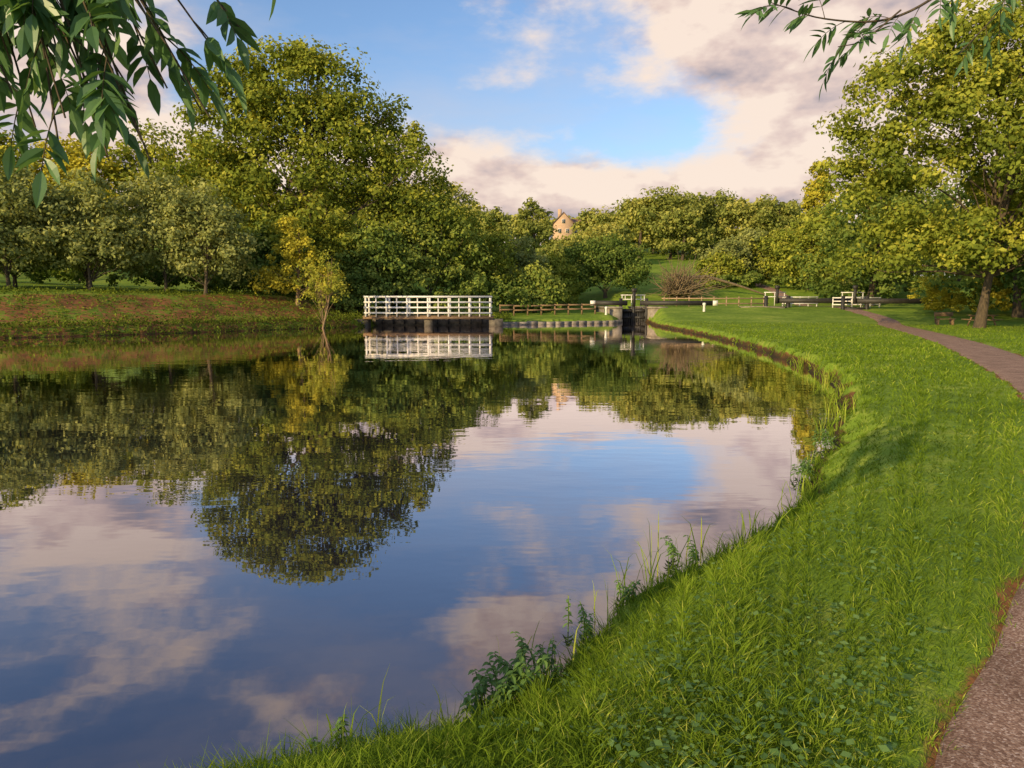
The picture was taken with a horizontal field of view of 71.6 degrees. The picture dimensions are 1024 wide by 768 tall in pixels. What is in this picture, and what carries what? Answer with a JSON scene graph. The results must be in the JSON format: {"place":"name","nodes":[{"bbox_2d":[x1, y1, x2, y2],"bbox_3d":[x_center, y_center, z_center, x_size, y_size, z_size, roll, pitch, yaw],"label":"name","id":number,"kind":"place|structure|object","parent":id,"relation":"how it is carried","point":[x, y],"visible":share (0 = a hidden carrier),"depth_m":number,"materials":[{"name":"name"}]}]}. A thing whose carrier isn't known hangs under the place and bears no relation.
{"place":"outdoors","nodes":[
{"label":"outdoors","id":0,"kind":"place"},
{"bbox_2d":[0,322,843,767],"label":"canal water","id":1,"kind":"structure","parent":0,"point":[228,542],"depth_m":7.03,"materials":[{"name":"blue liquid"}]},
{"bbox_2d":[790,457,814,478],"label":"nettle plant","id":2,"kind":"object","parent":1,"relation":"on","point":[804,466],"visible":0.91,"depth_m":8.13,"materials":[{"name":"green plant"}]},
{"bbox_2d":[810,429,835,447],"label":"nettle plant","id":3,"kind":"object","parent":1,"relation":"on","point":[824,439],"visible":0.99,"depth_m":9.84,"materials":[{"name":"green plant"}]},
{"bbox_2d":[0,233,1023,767],"bbox_3d":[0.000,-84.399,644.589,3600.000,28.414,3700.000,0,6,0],"label":"ground","id":4,"kind":"structure","parent":0,"point":[826,313],"depth_m":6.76,"materials":[{"name":"green plant"}]},
{"bbox_2d":[0,128,60,187],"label":"ash tree","id":5,"kind":"object","parent":4,"relation":"on","point":[3,145],"visible":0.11,"depth_m":82.87,"materials":[{"name":"green plant"}]},
{"bbox_2d":[0,175,65,286],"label":"hawthorn tree","id":6,"kind":"object","parent":4,"relation":"on","point":[36,269],"visible":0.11,"depth_m":58.06,"materials":[{"name":"green plant"}]},
{"bbox_2d":[0,161,78,288],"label":"hawthorn tree","id":7,"kind":"object","parent":4,"relation":"on","point":[27,235],"visible":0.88,"depth_m":53.13,"materials":[{"name":"green plant"}]},
{"bbox_2d":[11,132,139,280],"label":"ash tree","id":8,"kind":"object","parent":4,"relation":"on","point":[75,151],"visible":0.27,"depth_m":83.28,"materials":[{"name":"green plant"}]},
{"bbox_2d":[16,165,155,289],"bbox_3d":[-33.327,-12.104,56.054,9.421,9.667,8.079,0,6,0],"label":"hawthorn tree","id":9,"kind":"object","parent":4,"relation":"on","point":[82,236],"visible":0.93,"depth_m":54.91,"materials":[{"name":"green plant"}]},
{"bbox_2d":[40,173,150,288],"bbox_3d":[-35.731,-12.781,60.180,9.485,9.744,7.655,0,6,0],"label":"hawthorn tree","id":10,"kind":"object","parent":4,"relation":"on","point":[82,270],"visible":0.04,"depth_m":59.62,"materials":[{"name":"green plant"}]},
{"bbox_2d":[0,0,275,208],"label":"overhanging ash tree","id":11,"kind":"object","parent":4,"relation":"on","point":[106,104],"visible":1,"depth_m":1.64,"materials":[{"name":"green plant"}]},
{"bbox_2d":[73,118,222,281],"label":"ash tree","id":12,"kind":"object","parent":4,"relation":"on","point":[160,154],"visible":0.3,"depth_m":85.89,"materials":[{"name":"green plant"}]},
{"bbox_2d":[105,164,219,290],"bbox_3d":[-28.695,-12.781,58.987,8.524,10.586,7.598,0,6,0],"label":"hawthorn tree","id":13,"kind":"object","parent":4,"relation":"on","point":[147,192],"visible":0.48,"depth_m":57.51,"materials":[{"name":"green plant"}]},
{"bbox_2d":[139,177,268,294],"bbox_3d":[-24.756,-11.958,58.018,9.658,9.556,6.801,0,6,0],"label":"hawthorn tree","id":14,"kind":"object","parent":4,"relation":"on","point":[207,222],"visible":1,"depth_m":56.63,"materials":[{"name":"green plant"}]},
{"bbox_2d":[163,133,278,226],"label":"ash tree","id":15,"kind":"object","parent":4,"relation":"on","point":[238,204],"visible":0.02,"depth_m":87.60,"materials":[{"name":"green plant"}]},
{"bbox_2d":[185,221,275,291],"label":"maple tree","id":16,"kind":"object","parent":4,"relation":"on","point":[199,285],"visible":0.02,"depth_m":69.90,"materials":[{"name":"green plant"}]},
{"bbox_2d":[0,282,512,337],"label":"grassy bank","id":17,"kind":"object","parent":4,"relation":"on","point":[337,318],"visible":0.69,"depth_m":50.97,"materials":[{"name":"green plant"}]},
{"bbox_2d":[226,215,326,292],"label":"maple tree","id":18,"kind":"object","parent":4,"relation":"on","point":[255,231],"visible":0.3,"depth_m":67.40,"materials":[{"name":"green plant"}]},
{"bbox_2d":[247,216,352,306],"bbox_3d":[-18.312,-10.491,61.112,8.743,7.863,4.444,0,6,0],"label":"young willow","id":19,"kind":"object","parent":4,"relation":"on","point":[293,240],"visible":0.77,"depth_m":60.54,"materials":[{"name":"green plant"}]},
{"bbox_2d":[155,33,476,294],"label":"oak tree","id":20,"kind":"object","parent":4,"relation":"on","point":[319,175],"visible":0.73,"depth_m":70.05,"materials":[{"name":"green plant"}]},
{"bbox_2d":[292,246,350,327],"bbox_3d":[-15.162,-7.482,56.438,4.675,6.792,2.721,0,6,0],"label":"young willow","id":21,"kind":"object","parent":4,"relation":"on","point":[327,289],"visible":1,"depth_m":56.39,"materials":[{"name":"yellow green leaves"},{"name":"bark"}]},
{"bbox_2d":[306,714,362,757],"bbox_3d":[-0.764,1.593,3.177,0.264,0.136,0.251,0,6,0],"label":"nettle plant","id":22,"kind":"object","parent":4,"relation":"on","point":[340,724],"visible":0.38,"depth_m":3.22,"materials":[{"name":"green plant"}]},
{"bbox_2d":[297,216,385,295],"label":"maple tree","id":23,"kind":"object","parent":4,"relation":"on","point":[328,238],"visible":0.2,"depth_m":69.28,"materials":[{"name":"green plant"}]},
{"bbox_2d":[323,221,422,311],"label":"maple tree","id":24,"kind":"object","parent":4,"relation":"on","point":[378,251],"visible":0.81,"depth_m":67.56,"materials":[{"name":"green plant"}]},
{"bbox_2d":[354,296,502,325],"bbox_3d":[-7.300,-6.311,62.437,13.000,2.845,1.740,0,6,0],"label":"footbridge","id":25,"kind":"object","parent":4,"relation":"on","point":[428,318],"visible":0.94,"depth_m":61.58,"materials":[{"name":"white paint"}]},
{"bbox_2d":[372,319,488,324],"bbox_3d":[-7.300,-5.563,64.284,10.600,0.800,0.700,0,6,0],"label":"weir","id":26,"kind":"object","parent":4,"relation":"on","point":[436,321],"visible":0.56,"depth_m":64.12,"materials":[{"name":"concrete"}]},
{"bbox_2d":[0,248,867,314],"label":"shrubs","id":27,"kind":"object","parent":4,"relation":"on","point":[748,279],"visible":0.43,"depth_m":69.76,"materials":[{"name":"green plant"}]},
{"bbox_2d":[377,199,493,311],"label":"maple tree","id":28,"kind":"object","parent":4,"relation":"on","point":[430,269],"visible":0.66,"depth_m":71.47,"materials":[{"name":"green plant"}]},
{"bbox_2d":[424,211,521,311],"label":"maple tree","id":29,"kind":"object","parent":4,"relation":"on","point":[500,261],"visible":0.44,"depth_m":78.09,"materials":[{"name":"green plant"}]},
{"bbox_2d":[460,674,522,719],"bbox_3d":[-0.136,1.541,3.490,0.275,0.170,0.322,-5,8,-40],"label":"nettle plant","id":30,"kind":"object","parent":4,"relation":"on","point":[479,687],"visible":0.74,"depth_m":3.47,"materials":[{"name":"green plant"}]},
{"bbox_2d":[468,648,551,703],"bbox_3d":[-0.021,1.483,3.596,0.398,0.261,0.299,2,7,19],"label":"nettle plant","id":31,"kind":"object","parent":4,"relation":"on","point":[509,672],"visible":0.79,"depth_m":3.58,"materials":[{"name":"green plant"}]},
{"bbox_2d":[475,232,553,311],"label":"maple tree","id":32,"kind":"object","parent":4,"relation":"on","point":[520,259],"visible":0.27,"depth_m":83.56,"materials":[{"name":"green plant"}]},
{"bbox_2d":[499,260,571,312],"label":"maple tree","id":33,"kind":"object","parent":4,"relation":"on","point":[546,288],"visible":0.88,"depth_m":76.94,"materials":[{"name":"green plant"}]},
{"bbox_2d":[509,631,563,679],"bbox_3d":[0.128,1.495,3.875,0.294,0.174,0.299,0,6,0],"label":"nettle plant","id":34,"kind":"object","parent":4,"relation":"on","point":[521,643],"visible":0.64,"depth_m":3.89,"materials":[{"name":"green plant"}]},
{"bbox_2d":[499,303,595,315],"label":"timber fence","id":35,"kind":"object","parent":4,"relation":"on","point":[554,309],"visible":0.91,"depth_m":72.55,"materials":[{"name":"brown wood"}]},
{"bbox_2d":[121,174,974,283],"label":"distant woodland","id":36,"kind":"object","parent":4,"relation":"on","point":[670,222],"visible":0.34,"depth_m":158.84,"materials":[{"name":"green plant"}]},
{"bbox_2d":[537,251,588,306],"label":"maple tree","id":37,"kind":"object","parent":4,"relation":"on","point":[562,270],"visible":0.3,"depth_m":89.81,"materials":[{"name":"green plant"}]},
{"bbox_2d":[503,320,622,324],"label":"stone edging","id":38,"kind":"object","parent":4,"relation":"on","point":[563,322],"visible":0.65,"depth_m":67.13,"materials":[{"name":"grey stone"}]},
{"bbox_2d":[552,209,584,239],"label":"walls and chimneys","id":39,"kind":"structure","parent":4,"relation":"on","point":[567,224],"depth_m":201.27,"materials":[{"name":"brick"}]},
{"bbox_2d":[552,212,587,224],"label":"roof","id":40,"kind":"structure","parent":39,"relation":"on","point":[574,220],"depth_m":204.31,"materials":[{"name":"tile"}]},
{"bbox_2d":[563,599,594,637],"bbox_3d":[0.427,1.446,4.321,0.185,0.171,0.350,-4,7,-29],"label":"nettle plant","id":41,"kind":"object","parent":4,"relation":"on","point":[588,624],"visible":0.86,"depth_m":4.31,"materials":[{"name":"green plant"}]},
{"bbox_2d":[326,350,865,752],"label":"tall grass","id":42,"kind":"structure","parent":4,"relation":"on","point":[800,365],"depth_m":5.16,"materials":[{"name":"green plant"}]},
{"bbox_2d":[558,230,654,297],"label":"apple tree","id":43,"kind":"object","parent":4,"relation":"on","point":[605,259],"visible":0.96,"depth_m":92.05,"materials":[{"name":"green plant"}]},
{"bbox_2d":[614,580,640,602],"bbox_3d":[0.779,1.379,4.798,0.158,0.194,0.262,0,6,0],"label":"nettle plant","id":44,"kind":"object","parent":4,"relation":"on","point":[626,590],"visible":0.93,"depth_m":4.75,"materials":[{"name":"green plant"}]},
{"bbox_2d":[596,306,667,319],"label":"lock walls","id":45,"kind":"structure","parent":4,"relation":"on","point":[615,311],"depth_m":73.17,"materials":[{"name":"grey stone"}]},
{"bbox_2d":[660,535,700,563],"bbox_3d":[1.317,1.293,5.558,0.344,0.194,0.247,5,8,35],"label":"nettle plant","id":46,"kind":"object","parent":4,"relation":"on","point":[671,552],"visible":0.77,"depth_m":5.53,"materials":[{"name":"green plant"}]},
{"bbox_2d":[646,251,764,300],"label":"fallen tree","id":47,"kind":"object","parent":4,"relation":"on","point":[684,285],"visible":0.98,"depth_m":91.23,"materials":[{"name":"brown wood"}]},
{"bbox_2d":[662,297,768,305],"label":"timber railing","id":48,"kind":"object","parent":4,"relation":"on","point":[714,298],"visible":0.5,"depth_m":76.84,"materials":[{"name":"brown wood"}]},
{"bbox_2d":[691,248,749,288],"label":"willow tree","id":49,"kind":"object","parent":4,"relation":"on","point":[728,265],"visible":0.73,"depth_m":101.21,"materials":[{"name":"green plant"}]},
{"bbox_2d":[694,236,755,285],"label":"willow tree","id":50,"kind":"object","parent":4,"relation":"on","point":[734,243],"visible":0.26,"depth_m":105.28,"materials":[{"name":"green plant"}]},
{"bbox_2d":[707,226,775,279],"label":"willow tree","id":51,"kind":"object","parent":4,"relation":"on","point":[748,235],"visible":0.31,"depth_m":108.72,"materials":[{"name":"green plant"}]},
{"bbox_2d":[739,306,785,307],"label":"stone wall","id":52,"kind":"structure","parent":4,"relation":"on","point":[763,306],"depth_m":71.77,"materials":[{"name":"grey stone"}]},
{"bbox_2d":[746,228,801,282],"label":"willow tree","id":53,"kind":"object","parent":4,"relation":"on","point":[770,262],"visible":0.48,"depth_m":107.15,"materials":[{"name":"green plant"}]},
{"bbox_2d":[782,296,817,306],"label":"white railing","id":54,"kind":"object","parent":4,"relation":"on","point":[801,303],"visible":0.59,"depth_m":74.92,"materials":[{"name":"paint"}]},
{"bbox_2d":[770,202,844,290],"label":"willow tree","id":55,"kind":"object","parent":4,"relation":"on","point":[806,240],"visible":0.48,"depth_m":97.81,"materials":[{"name":"green plant"}]},
{"bbox_2d":[764,285,863,307],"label":"lock gate","id":56,"kind":"structure","parent":4,"relation":"on","point":[787,300],"depth_m":72.38,"materials":[{"name":"white paint"}]},
{"bbox_2d":[794,160,839,243],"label":"poplar tree","id":57,"kind":"object","parent":4,"relation":"on","point":[813,197],"visible":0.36,"depth_m":116.34,"materials":[{"name":"green plant"}]},
{"bbox_2d":[798,213,849,283],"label":"willow tree","id":58,"kind":"object","parent":4,"relation":"on","point":[820,258],"visible":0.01,"depth_m":101.76,"materials":[{"name":"green plant"}]},
{"bbox_2d":[832,297,880,307],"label":"white railing","id":59,"kind":"object","parent":4,"relation":"on","point":[833,301],"visible":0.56,"depth_m":72.06,"materials":[{"name":"paint"}]},
{"bbox_2d":[788,165,961,305],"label":"sycamore tree","id":60,"kind":"object","parent":4,"relation":"on","point":[828,239],"visible":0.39,"depth_m":80.93,"materials":[{"name":"green plant"}]},
{"bbox_2d":[735,0,1019,98],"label":"overhanging ash tree","id":61,"kind":"object","parent":4,"relation":"on","point":[947,11],"visible":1,"depth_m":3.58,"materials":[{"name":"green plant"}]},
{"bbox_2d":[839,240,918,297],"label":"willow tree","id":62,"kind":"object","parent":4,"relation":"on","point":[887,285],"visible":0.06,"depth_m":94.56,"materials":[{"name":"green plant"}]},
{"bbox_2d":[841,285,928,309],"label":"lock gate","id":63,"kind":"structure","parent":4,"relation":"on","point":[866,301],"depth_m":69.76,"materials":[{"name":"white paint"}]},
{"bbox_2d":[800,0,1023,327],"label":"oak tree","id":64,"kind":"object","parent":4,"relation":"on","point":[948,100],"visible":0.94,"depth_m":42.89,"materials":[{"name":"green plant"}]},
{"bbox_2d":[934,312,953,324],"bbox_3d":[32.200,-4.856,52.845,1.400,0.970,0.510,0,6,0],"label":"park bench","id":65,"kind":"object","parent":4,"relation":"on","point":[951,321],"visible":0.88,"depth_m":52.94,"materials":[{"name":"brown wood"}]},
{"bbox_2d":[907,273,1012,311],"bbox_3d":[49.059,-8.814,64.328,26.630,5.096,9.934,0,6,0],"label":"hedge","id":66,"kind":"object","parent":4,"relation":"on","point":[932,295],"visible":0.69,"depth_m":64.37,"materials":[{"name":"green plant"}]},
{"bbox_2d":[918,155,1023,317],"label":"sycamore tree","id":67,"kind":"object","parent":4,"relation":"on","point":[1016,283],"visible":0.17,"depth_m":61.17,"materials":[{"name":"green plant"}]},
{"bbox_2d":[961,315,1003,325],"bbox_3d":[33.300,-4.485,50.316,1.800,0.823,1.770,-1,7,-6],"label":"picnic table","id":68,"kind":"object","parent":4,"relation":"on","point":[992,319],"visible":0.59,"depth_m":50.05,"materials":[{"name":"brown wood"}]},
{"bbox_2d":[967,187,1022,303],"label":"sycamore tree","id":69,"kind":"object","parent":4,"relation":"on","point":[1009,279],"visible":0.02,"depth_m":71.51,"materials":[{"name":"green plant"}]},
{"bbox_2d":[0,0,1023,275],"label":"sky","id":70,"kind":"structure","parent":0,"point":[570,106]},
{"bbox_2d":[590,288,640,321],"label":"lock gate","id":71,"kind":"structure","parent":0,"point":[628,315],"depth_m":74.84,"materials":[{"name":"wood"}]},
{"bbox_2d":[625,288,717,321],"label":"lock gate","id":72,"kind":"structure","parent":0,"point":[641,315],"depth_m":74.60,"materials":[{"name":"wood"}]},
{"bbox_2d":[755,283,1023,767],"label":"gravel path","id":73,"kind":"structure","parent":0,"point":[988,728],"depth_m":2.92,"materials":[{"name":"gravel"}]}
]}

